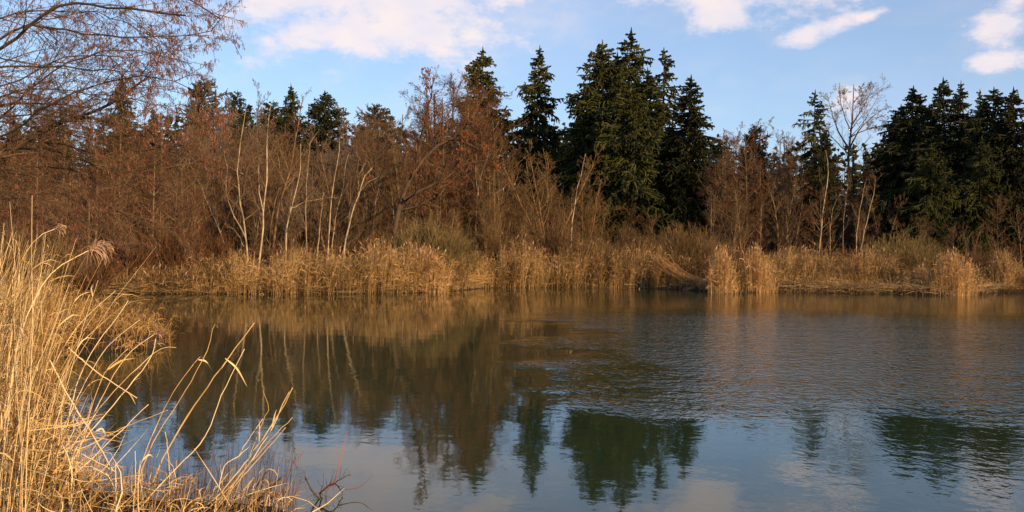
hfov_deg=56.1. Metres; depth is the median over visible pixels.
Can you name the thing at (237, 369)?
reed stalk
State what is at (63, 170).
alder tree
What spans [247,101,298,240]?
fir tree
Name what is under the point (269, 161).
bare tree
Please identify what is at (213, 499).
reed stalk
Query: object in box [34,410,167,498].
reed stalk
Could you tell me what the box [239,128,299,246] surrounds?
bare tree
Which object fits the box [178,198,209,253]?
alder tree
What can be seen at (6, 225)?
alder tree
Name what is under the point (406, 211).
bare tree
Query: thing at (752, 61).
sky
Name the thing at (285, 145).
alder tree
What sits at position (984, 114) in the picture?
spruce tree
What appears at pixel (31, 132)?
alder tree
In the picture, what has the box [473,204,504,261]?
willow tree
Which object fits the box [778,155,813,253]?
alder tree
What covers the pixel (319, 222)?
bare tree
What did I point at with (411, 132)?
alder tree
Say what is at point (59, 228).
reed stalk
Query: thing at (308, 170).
bare tree
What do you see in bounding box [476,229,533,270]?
shrub
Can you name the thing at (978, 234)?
bare tree
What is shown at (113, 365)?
reed stalk
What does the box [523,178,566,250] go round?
alder tree
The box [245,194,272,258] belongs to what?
bare tree
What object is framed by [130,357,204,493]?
reed stalk
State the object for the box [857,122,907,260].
spruce tree
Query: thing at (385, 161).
bare tree
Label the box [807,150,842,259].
birch tree
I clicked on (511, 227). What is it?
bare tree
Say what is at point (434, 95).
alder tree
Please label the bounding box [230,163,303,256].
bare tree
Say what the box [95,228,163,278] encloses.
shrub
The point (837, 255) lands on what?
shrub
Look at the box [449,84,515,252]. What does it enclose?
alder tree
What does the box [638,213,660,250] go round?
alder tree
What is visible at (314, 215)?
bare tree
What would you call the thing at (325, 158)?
bare tree
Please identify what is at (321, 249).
shrub
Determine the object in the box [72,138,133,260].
alder tree
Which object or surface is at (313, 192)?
bare tree
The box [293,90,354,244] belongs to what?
fir tree
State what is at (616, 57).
spruce tree
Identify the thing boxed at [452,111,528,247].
alder tree
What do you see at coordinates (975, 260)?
shrub
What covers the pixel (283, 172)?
willow tree
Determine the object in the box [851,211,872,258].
bare tree
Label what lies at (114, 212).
alder tree
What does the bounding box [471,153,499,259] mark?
birch tree
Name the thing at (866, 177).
bare tree
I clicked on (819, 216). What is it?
alder tree
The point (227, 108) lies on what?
bare tree
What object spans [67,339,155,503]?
reed stalk
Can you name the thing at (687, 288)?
fallen reeds
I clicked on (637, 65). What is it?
spruce tree
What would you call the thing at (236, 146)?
alder tree
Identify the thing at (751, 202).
bare tree
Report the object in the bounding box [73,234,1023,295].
reed belt
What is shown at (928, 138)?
spruce tree
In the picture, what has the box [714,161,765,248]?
alder tree
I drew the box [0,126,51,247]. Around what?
alder tree
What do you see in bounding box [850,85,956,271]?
spruce tree
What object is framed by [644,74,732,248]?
spruce tree
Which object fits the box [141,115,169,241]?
spruce tree
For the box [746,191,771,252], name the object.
alder tree
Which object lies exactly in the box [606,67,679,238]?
spruce tree
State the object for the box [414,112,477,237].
alder tree
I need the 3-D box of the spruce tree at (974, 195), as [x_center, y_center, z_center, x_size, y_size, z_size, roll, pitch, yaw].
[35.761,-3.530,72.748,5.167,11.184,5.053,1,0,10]
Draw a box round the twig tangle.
[247,454,301,505]
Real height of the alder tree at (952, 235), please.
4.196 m
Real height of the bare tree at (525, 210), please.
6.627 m
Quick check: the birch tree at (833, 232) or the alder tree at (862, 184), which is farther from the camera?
the alder tree at (862, 184)
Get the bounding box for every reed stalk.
[0,223,66,327]
[0,239,114,442]
[3,275,19,509]
[18,299,150,469]
[23,291,114,449]
[26,301,42,508]
[33,301,127,487]
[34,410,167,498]
[38,320,138,485]
[47,347,175,487]
[49,360,112,469]
[54,294,89,506]
[62,404,148,508]
[65,328,165,483]
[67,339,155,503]
[68,347,136,402]
[70,454,114,511]
[72,349,133,499]
[80,474,144,509]
[115,464,117,511]
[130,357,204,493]
[133,452,135,511]
[135,324,217,490]
[139,349,244,508]
[142,432,169,504]
[145,323,254,507]
[191,419,262,506]
[196,388,292,511]
[205,417,292,511]
[214,441,254,511]
[215,427,285,511]
[218,392,288,503]
[231,391,268,504]
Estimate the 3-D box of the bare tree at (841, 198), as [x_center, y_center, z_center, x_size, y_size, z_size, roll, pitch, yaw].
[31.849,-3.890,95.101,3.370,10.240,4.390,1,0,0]
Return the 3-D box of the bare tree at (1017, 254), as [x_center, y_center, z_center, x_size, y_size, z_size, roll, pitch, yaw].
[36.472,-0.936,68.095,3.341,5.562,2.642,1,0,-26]
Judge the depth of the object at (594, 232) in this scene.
65.93 m
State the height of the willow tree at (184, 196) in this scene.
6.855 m
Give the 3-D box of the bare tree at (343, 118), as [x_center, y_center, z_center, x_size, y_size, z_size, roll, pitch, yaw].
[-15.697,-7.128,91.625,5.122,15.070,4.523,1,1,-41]
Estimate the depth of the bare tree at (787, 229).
77.89 m
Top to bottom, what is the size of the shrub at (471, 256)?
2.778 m
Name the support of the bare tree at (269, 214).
on the ground
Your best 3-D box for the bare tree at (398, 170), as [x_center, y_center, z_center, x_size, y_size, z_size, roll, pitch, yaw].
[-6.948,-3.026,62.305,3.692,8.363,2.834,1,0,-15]
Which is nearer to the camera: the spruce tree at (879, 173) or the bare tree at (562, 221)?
the bare tree at (562, 221)
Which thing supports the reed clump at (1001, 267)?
on the ground
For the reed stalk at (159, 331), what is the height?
1.322 m
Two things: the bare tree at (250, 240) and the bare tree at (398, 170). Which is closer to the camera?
the bare tree at (398, 170)
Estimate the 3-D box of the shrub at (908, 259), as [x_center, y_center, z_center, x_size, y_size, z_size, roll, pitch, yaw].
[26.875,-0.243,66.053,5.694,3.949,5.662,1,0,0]
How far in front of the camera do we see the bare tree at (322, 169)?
61.56 m
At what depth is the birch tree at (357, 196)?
52.92 m
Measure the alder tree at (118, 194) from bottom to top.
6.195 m
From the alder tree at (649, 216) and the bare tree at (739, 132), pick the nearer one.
the alder tree at (649, 216)
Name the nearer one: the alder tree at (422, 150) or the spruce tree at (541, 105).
the alder tree at (422, 150)
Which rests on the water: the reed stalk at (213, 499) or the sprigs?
the sprigs
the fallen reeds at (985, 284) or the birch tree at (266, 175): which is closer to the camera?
the birch tree at (266, 175)
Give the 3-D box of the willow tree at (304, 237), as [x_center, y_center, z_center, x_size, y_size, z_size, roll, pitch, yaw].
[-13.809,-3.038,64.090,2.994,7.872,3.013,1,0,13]
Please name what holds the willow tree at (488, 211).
on the ground
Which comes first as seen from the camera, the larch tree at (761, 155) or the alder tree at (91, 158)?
the alder tree at (91, 158)
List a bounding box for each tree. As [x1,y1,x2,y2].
[0,0,251,285]
[0,85,55,230]
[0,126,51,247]
[0,183,30,273]
[1,83,73,254]
[5,91,77,258]
[17,144,66,248]
[19,122,106,251]
[24,104,95,257]
[25,98,94,246]
[34,182,86,253]
[60,110,119,229]
[63,192,105,258]
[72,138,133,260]
[73,109,156,248]
[73,151,114,258]
[89,151,147,251]
[91,78,150,233]
[91,167,131,248]
[101,190,151,275]
[107,117,163,246]
[111,149,180,270]
[126,102,202,240]
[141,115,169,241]
[142,117,209,265]
[146,202,170,265]
[151,159,215,238]
[153,163,205,245]
[159,97,229,238]
[162,137,203,225]
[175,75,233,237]
[178,71,251,244]
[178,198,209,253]
[182,172,214,240]
[187,125,261,247]
[187,158,245,247]
[191,162,244,247]
[205,112,249,226]
[210,124,282,264]
[211,164,253,258]
[214,109,268,263]
[218,89,256,234]
[229,131,284,241]
[229,141,297,250]
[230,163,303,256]
[231,113,281,253]
[239,78,290,237]
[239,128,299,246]
[239,159,310,253]
[243,102,289,267]
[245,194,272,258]
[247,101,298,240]
[252,87,315,266]
[253,112,310,253]
[264,173,304,249]
[266,86,312,251]
[266,139,345,246]
[268,149,306,246]
[268,151,316,249]
[277,175,314,251]
[280,122,344,248]
[280,151,317,248]
[282,136,339,254]
[283,160,342,250]
[287,133,325,254]
[289,155,330,246]
[291,191,353,257]
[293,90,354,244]
[296,134,377,252]
[303,153,328,247]
[304,193,328,259]
[306,123,360,244]
[312,155,352,245]
[314,142,357,260]
[316,150,355,251]
[316,165,357,248]
[321,169,371,254]
[325,104,361,190]
[333,126,388,250]
[336,113,393,248]
[337,162,379,258]
[338,142,387,242]
[338,159,392,244]
[342,108,412,235]
[344,103,403,233]
[345,142,411,246]
[349,106,395,202]
[350,131,426,247]
[351,192,381,246]
[357,140,407,241]
[357,148,428,242]
[371,168,421,240]
[376,135,433,226]
[378,145,430,252]
[379,98,469,238]
[380,137,450,239]
[381,96,415,194]
[382,157,433,234]
[384,65,489,225]
[386,82,473,229]
[396,85,476,237]
[397,125,446,248]
[409,152,469,256]
[411,73,505,255]
[411,101,458,227]
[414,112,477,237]
[416,157,455,245]
[429,84,518,262]
[429,123,491,248]
[432,47,524,259]
[440,206,461,245]
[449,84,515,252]
[449,208,477,251]
[450,94,521,248]
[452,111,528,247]
[452,136,502,251]
[467,164,510,247]
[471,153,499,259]
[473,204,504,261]
[479,183,532,246]
[490,144,537,246]
[493,139,603,249]
[500,46,570,251]
[512,214,530,250]
[513,182,538,252]
[519,39,662,244]
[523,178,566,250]
[544,107,614,241]
[546,207,571,245]
[549,206,573,245]
[553,154,589,244]
[571,164,611,248]
[572,81,682,249]
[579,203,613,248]
[595,51,638,120]
[604,27,659,188]
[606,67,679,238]
[617,221,638,245]
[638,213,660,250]
[641,48,702,180]
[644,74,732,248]
[646,120,696,239]
[671,221,685,245]
[684,142,749,243]
[685,148,768,258]
[691,138,720,207]
[692,128,742,247]
[693,186,727,248]
[710,127,774,247]
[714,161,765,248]
[716,119,777,218]
[717,121,744,252]
[718,204,747,252]
[722,186,757,253]
[729,116,790,252]
[730,124,776,253]
[739,151,782,262]
[739,159,794,251]
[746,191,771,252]
[755,129,804,250]
[758,169,817,258]
[763,124,802,247]
[763,158,806,258]
[767,194,818,252]
[769,145,809,250]
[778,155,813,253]
[789,89,843,250]
[796,184,837,254]
[800,73,892,256]
[800,129,844,255]
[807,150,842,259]
[813,157,855,257]
[825,192,843,252]
[834,169,851,253]
[836,182,871,255]
[838,172,857,255]
[839,171,882,251]
[841,148,879,244]
[848,180,870,252]
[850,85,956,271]
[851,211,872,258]
[855,192,908,249]
[856,156,882,226]
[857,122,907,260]
[858,172,881,251]
[866,104,922,237]
[893,77,987,261]
[898,144,971,268]
[902,104,956,199]
[905,213,936,257]
[939,224,961,265]
[945,83,978,226]
[948,138,1017,276]
[949,88,1023,266]
[958,224,982,260]
[966,86,1023,271]
[973,90,996,141]
[977,192,1014,257]
[1006,205,1023,272]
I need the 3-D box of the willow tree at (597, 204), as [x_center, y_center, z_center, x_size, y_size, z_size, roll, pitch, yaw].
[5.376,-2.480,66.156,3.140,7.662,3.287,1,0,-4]
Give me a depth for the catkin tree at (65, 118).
11.71 m
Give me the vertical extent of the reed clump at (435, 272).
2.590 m
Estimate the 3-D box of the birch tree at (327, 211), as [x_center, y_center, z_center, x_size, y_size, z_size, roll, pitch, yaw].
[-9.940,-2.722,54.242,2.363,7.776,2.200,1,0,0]
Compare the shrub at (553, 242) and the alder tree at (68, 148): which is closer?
the alder tree at (68, 148)
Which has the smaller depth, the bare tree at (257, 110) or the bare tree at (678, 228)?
the bare tree at (678, 228)
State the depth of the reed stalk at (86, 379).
8.01 m
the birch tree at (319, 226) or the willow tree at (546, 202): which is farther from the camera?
the willow tree at (546, 202)
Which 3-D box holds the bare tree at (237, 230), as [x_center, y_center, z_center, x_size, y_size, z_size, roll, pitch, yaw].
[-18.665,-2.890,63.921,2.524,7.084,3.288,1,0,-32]
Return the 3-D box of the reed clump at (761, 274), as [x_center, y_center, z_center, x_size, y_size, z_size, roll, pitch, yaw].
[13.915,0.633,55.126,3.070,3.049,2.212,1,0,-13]
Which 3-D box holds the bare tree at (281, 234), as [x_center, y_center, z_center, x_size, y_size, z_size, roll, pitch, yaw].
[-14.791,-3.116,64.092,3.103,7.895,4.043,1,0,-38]
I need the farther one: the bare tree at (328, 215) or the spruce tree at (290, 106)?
the spruce tree at (290, 106)
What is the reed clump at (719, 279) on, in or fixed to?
on the ground
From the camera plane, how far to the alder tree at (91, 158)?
59.77 m
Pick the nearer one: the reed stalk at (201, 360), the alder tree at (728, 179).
the reed stalk at (201, 360)
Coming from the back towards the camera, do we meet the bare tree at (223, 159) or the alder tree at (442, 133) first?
the bare tree at (223, 159)
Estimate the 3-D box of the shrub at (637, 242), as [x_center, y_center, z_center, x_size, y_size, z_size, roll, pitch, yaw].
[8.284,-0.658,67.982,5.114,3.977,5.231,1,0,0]
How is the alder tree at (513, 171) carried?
on the ground
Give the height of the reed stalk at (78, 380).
1.520 m
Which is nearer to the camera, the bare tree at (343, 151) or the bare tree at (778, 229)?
the bare tree at (343, 151)
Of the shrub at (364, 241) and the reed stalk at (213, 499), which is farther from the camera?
the shrub at (364, 241)
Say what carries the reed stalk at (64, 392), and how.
on the ground
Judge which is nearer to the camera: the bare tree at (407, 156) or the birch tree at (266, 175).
the birch tree at (266, 175)
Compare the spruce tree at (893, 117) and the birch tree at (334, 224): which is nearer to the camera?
the birch tree at (334, 224)
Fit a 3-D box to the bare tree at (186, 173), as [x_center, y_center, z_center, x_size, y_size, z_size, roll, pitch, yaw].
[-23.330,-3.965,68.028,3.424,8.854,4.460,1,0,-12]
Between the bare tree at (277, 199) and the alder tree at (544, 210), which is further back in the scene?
the alder tree at (544, 210)
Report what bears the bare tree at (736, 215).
on the ground
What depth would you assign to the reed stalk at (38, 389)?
6.76 m
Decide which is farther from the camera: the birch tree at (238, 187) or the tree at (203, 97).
the tree at (203, 97)
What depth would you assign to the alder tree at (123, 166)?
58.04 m
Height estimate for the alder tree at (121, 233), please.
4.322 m
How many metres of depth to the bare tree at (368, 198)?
59.26 m
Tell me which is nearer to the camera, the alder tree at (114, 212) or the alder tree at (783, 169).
the alder tree at (114, 212)
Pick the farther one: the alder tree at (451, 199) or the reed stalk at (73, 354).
the alder tree at (451, 199)
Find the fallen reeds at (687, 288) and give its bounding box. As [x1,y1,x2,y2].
[683,282,703,289]
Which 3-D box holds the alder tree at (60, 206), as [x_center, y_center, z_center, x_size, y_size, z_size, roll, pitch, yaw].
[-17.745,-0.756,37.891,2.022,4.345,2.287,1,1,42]
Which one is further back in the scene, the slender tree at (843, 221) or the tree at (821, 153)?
the tree at (821, 153)
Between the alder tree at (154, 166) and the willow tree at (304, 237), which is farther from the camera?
the willow tree at (304, 237)
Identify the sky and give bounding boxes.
[0,0,1023,196]
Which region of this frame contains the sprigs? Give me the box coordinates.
[143,428,307,511]
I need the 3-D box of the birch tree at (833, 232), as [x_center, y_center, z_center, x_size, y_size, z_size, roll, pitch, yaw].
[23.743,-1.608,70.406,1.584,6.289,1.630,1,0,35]
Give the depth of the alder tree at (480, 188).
65.82 m
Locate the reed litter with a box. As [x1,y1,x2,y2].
[87,275,1023,295]
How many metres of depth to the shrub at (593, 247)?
59.21 m
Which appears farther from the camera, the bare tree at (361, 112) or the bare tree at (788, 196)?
the bare tree at (788, 196)
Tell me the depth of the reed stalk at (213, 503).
6.90 m
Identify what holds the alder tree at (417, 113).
on the ground
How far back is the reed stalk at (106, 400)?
7.86 m
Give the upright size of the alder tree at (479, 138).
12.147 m
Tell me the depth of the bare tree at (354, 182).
59.61 m
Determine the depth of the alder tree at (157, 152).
59.90 m
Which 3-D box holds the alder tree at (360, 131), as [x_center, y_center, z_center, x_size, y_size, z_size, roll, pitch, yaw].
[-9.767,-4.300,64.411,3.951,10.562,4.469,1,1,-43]
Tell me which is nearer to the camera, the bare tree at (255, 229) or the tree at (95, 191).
the bare tree at (255, 229)
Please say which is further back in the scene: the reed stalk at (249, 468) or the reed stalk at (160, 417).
the reed stalk at (160, 417)
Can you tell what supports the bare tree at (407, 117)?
on the ground
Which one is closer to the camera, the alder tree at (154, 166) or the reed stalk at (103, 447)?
the reed stalk at (103, 447)
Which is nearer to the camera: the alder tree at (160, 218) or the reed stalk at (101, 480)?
the reed stalk at (101, 480)
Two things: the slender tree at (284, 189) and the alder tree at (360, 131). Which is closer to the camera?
the slender tree at (284, 189)
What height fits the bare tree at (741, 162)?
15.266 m
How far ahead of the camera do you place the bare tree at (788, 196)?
95.01 m
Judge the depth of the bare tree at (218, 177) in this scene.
65.40 m
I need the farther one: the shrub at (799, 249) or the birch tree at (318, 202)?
the shrub at (799, 249)
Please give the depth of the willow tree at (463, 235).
59.05 m
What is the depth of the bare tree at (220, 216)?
61.79 m
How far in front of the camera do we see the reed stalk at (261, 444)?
7.29 m
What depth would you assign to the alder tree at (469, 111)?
65.56 m
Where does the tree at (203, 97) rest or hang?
on the ground
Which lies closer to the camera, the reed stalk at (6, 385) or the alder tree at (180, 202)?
the reed stalk at (6, 385)
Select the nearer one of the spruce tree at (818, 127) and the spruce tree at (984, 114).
the spruce tree at (984, 114)
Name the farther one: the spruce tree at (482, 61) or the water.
the spruce tree at (482, 61)
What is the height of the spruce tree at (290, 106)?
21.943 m
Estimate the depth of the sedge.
20.79 m
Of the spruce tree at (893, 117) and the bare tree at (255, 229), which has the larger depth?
the spruce tree at (893, 117)
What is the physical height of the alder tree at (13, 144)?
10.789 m
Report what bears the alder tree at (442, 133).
on the ground
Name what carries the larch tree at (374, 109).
on the ground
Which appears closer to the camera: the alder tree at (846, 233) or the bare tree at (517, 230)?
the bare tree at (517, 230)
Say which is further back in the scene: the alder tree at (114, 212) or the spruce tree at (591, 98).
the spruce tree at (591, 98)
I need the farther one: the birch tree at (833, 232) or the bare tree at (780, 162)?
the bare tree at (780, 162)
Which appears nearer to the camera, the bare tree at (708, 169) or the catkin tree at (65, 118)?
the catkin tree at (65, 118)
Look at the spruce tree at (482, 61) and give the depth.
100.93 m
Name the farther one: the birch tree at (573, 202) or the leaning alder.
the birch tree at (573, 202)
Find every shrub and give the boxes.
[0,230,98,293]
[53,237,125,297]
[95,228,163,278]
[131,219,212,273]
[188,224,238,273]
[238,236,314,266]
[296,234,353,264]
[346,227,401,260]
[382,210,475,267]
[454,234,483,274]
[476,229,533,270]
[519,217,596,265]
[569,233,626,271]
[601,220,661,264]
[641,221,733,268]
[723,243,771,271]
[768,240,830,263]
[819,244,870,266]
[864,225,950,273]
[958,245,1022,274]
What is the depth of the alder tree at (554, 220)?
62.11 m
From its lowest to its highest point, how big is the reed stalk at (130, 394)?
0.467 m
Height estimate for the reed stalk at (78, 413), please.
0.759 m
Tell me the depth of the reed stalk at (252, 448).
7.21 m
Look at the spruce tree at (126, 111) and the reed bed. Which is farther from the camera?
the spruce tree at (126, 111)
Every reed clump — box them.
[393,237,422,284]
[408,243,459,292]
[702,243,742,293]
[736,241,779,292]
[916,246,990,295]
[983,244,1020,291]
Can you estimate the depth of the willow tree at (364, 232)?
56.58 m
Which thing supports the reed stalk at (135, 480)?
on the ground
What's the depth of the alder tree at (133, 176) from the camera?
61.71 m
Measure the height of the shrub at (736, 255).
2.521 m
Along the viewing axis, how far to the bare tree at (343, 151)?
68.90 m
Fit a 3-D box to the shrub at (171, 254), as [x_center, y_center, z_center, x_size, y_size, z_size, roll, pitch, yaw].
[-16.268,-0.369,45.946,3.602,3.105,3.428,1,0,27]
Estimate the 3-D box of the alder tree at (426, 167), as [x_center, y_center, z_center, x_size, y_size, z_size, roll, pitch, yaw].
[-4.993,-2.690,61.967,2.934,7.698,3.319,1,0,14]
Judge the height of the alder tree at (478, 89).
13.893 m
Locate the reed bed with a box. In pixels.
[0,208,339,511]
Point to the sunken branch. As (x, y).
(321, 491)
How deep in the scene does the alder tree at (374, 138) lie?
70.16 m
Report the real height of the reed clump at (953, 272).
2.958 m
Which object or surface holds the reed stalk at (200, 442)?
on the ground
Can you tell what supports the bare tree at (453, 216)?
on the ground
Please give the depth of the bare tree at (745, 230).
78.07 m
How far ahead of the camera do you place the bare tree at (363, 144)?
66.01 m
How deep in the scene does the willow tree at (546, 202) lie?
61.98 m
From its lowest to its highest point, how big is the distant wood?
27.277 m
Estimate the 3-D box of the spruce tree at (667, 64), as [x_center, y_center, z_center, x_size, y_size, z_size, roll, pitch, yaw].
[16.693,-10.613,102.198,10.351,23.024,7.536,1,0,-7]
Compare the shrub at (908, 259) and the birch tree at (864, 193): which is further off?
the birch tree at (864, 193)
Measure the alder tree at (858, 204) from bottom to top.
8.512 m
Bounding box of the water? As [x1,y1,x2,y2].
[44,287,1023,511]
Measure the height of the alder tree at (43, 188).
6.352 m
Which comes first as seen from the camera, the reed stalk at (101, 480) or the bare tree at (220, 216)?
the reed stalk at (101, 480)
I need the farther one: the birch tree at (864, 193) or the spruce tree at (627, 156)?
the spruce tree at (627, 156)
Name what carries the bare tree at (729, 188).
on the ground
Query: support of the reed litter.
on the ground
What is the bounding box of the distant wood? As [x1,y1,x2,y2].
[0,105,1023,258]
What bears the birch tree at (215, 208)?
on the ground
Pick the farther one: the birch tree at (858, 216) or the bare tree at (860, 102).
the bare tree at (860, 102)
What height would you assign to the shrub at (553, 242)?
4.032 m
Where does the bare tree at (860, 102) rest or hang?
on the ground
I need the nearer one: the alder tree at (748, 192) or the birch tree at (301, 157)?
the birch tree at (301, 157)
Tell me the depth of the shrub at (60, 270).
33.69 m
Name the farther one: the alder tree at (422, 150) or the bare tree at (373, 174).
the bare tree at (373, 174)
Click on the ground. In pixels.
(120, 341)
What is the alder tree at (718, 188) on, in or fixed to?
on the ground
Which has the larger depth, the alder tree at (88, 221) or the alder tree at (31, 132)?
the alder tree at (31, 132)
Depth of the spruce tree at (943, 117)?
77.44 m
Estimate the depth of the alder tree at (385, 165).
61.39 m
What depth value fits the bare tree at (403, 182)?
68.86 m
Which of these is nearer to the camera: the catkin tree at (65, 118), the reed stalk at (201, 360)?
the reed stalk at (201, 360)
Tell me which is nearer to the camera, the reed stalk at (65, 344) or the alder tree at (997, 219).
the reed stalk at (65, 344)
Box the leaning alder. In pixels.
[363,67,500,259]
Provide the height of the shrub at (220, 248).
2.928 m
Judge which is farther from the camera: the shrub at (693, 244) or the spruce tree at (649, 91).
the spruce tree at (649, 91)
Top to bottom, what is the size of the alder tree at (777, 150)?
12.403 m
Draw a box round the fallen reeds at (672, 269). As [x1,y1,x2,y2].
[651,253,707,284]
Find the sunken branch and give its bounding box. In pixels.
[304,430,372,498]
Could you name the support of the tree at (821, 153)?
on the ground
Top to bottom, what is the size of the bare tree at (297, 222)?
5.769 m
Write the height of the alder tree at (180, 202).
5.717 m
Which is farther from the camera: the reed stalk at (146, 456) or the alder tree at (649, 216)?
the alder tree at (649, 216)
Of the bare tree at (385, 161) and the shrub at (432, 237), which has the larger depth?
the bare tree at (385, 161)
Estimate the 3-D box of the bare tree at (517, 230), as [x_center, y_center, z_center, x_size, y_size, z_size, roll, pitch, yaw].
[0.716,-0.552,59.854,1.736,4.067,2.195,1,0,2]
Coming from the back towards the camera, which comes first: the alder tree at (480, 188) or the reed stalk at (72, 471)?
the alder tree at (480, 188)
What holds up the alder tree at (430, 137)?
on the ground
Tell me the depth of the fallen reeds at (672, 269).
57.18 m
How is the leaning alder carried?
on the ground
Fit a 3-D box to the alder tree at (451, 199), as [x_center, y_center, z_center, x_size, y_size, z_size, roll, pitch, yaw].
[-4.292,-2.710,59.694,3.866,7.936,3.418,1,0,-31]
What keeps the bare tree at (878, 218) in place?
on the ground
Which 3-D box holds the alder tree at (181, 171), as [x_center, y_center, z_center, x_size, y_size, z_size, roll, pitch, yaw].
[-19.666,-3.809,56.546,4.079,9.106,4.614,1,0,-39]
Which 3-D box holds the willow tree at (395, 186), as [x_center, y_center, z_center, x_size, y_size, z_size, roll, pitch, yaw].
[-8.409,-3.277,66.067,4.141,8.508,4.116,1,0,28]
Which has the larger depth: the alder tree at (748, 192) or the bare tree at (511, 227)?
the alder tree at (748, 192)
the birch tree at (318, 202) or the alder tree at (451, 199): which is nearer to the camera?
the birch tree at (318, 202)
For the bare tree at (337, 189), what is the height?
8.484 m
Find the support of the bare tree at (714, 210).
on the ground
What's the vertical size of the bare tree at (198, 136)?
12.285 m
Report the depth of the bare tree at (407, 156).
62.83 m
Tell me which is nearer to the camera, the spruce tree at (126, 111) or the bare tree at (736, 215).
the bare tree at (736, 215)
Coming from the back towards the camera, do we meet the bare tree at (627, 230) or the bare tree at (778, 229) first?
the bare tree at (778, 229)
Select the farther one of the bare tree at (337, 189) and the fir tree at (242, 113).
the fir tree at (242, 113)
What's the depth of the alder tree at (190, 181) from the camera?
49.84 m
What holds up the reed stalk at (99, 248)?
on the ground
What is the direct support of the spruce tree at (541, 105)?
on the ground
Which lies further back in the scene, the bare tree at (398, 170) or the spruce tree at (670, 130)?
the spruce tree at (670, 130)
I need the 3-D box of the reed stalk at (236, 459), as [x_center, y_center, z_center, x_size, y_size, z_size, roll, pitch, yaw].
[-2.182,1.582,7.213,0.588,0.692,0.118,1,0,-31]
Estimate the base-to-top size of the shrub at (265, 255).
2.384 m
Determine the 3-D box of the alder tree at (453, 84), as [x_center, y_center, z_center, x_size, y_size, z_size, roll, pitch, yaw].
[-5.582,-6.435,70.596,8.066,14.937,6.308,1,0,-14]
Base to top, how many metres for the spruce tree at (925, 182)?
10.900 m
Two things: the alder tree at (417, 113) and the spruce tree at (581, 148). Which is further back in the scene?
the spruce tree at (581, 148)
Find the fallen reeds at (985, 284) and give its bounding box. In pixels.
[974,282,991,286]
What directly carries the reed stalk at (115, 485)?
on the ground
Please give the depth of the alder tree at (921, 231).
68.70 m
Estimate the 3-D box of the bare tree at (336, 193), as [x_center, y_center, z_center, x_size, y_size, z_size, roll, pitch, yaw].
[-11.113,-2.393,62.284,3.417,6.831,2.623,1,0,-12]
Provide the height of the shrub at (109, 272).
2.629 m
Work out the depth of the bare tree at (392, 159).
73.44 m
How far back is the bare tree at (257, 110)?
79.65 m
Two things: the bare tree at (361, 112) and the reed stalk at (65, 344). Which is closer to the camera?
the reed stalk at (65, 344)
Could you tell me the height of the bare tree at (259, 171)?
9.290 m
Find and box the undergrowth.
[0,122,1005,267]
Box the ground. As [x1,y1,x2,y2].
[0,247,1023,511]
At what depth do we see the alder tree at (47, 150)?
62.11 m
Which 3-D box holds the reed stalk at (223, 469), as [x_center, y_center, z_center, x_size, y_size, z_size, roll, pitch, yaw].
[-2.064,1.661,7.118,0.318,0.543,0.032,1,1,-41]
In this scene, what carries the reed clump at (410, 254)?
on the ground
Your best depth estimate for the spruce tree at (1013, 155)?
73.54 m
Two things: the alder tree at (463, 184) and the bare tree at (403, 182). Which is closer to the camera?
the alder tree at (463, 184)
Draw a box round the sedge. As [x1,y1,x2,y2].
[0,273,183,395]
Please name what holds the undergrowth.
on the ground
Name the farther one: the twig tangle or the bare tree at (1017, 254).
the bare tree at (1017, 254)
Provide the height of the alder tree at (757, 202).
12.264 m
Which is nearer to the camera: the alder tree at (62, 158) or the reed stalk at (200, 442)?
the reed stalk at (200, 442)
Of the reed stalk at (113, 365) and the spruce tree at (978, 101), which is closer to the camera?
the reed stalk at (113, 365)
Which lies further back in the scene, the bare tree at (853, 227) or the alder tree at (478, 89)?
the bare tree at (853, 227)
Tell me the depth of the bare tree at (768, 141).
104.28 m

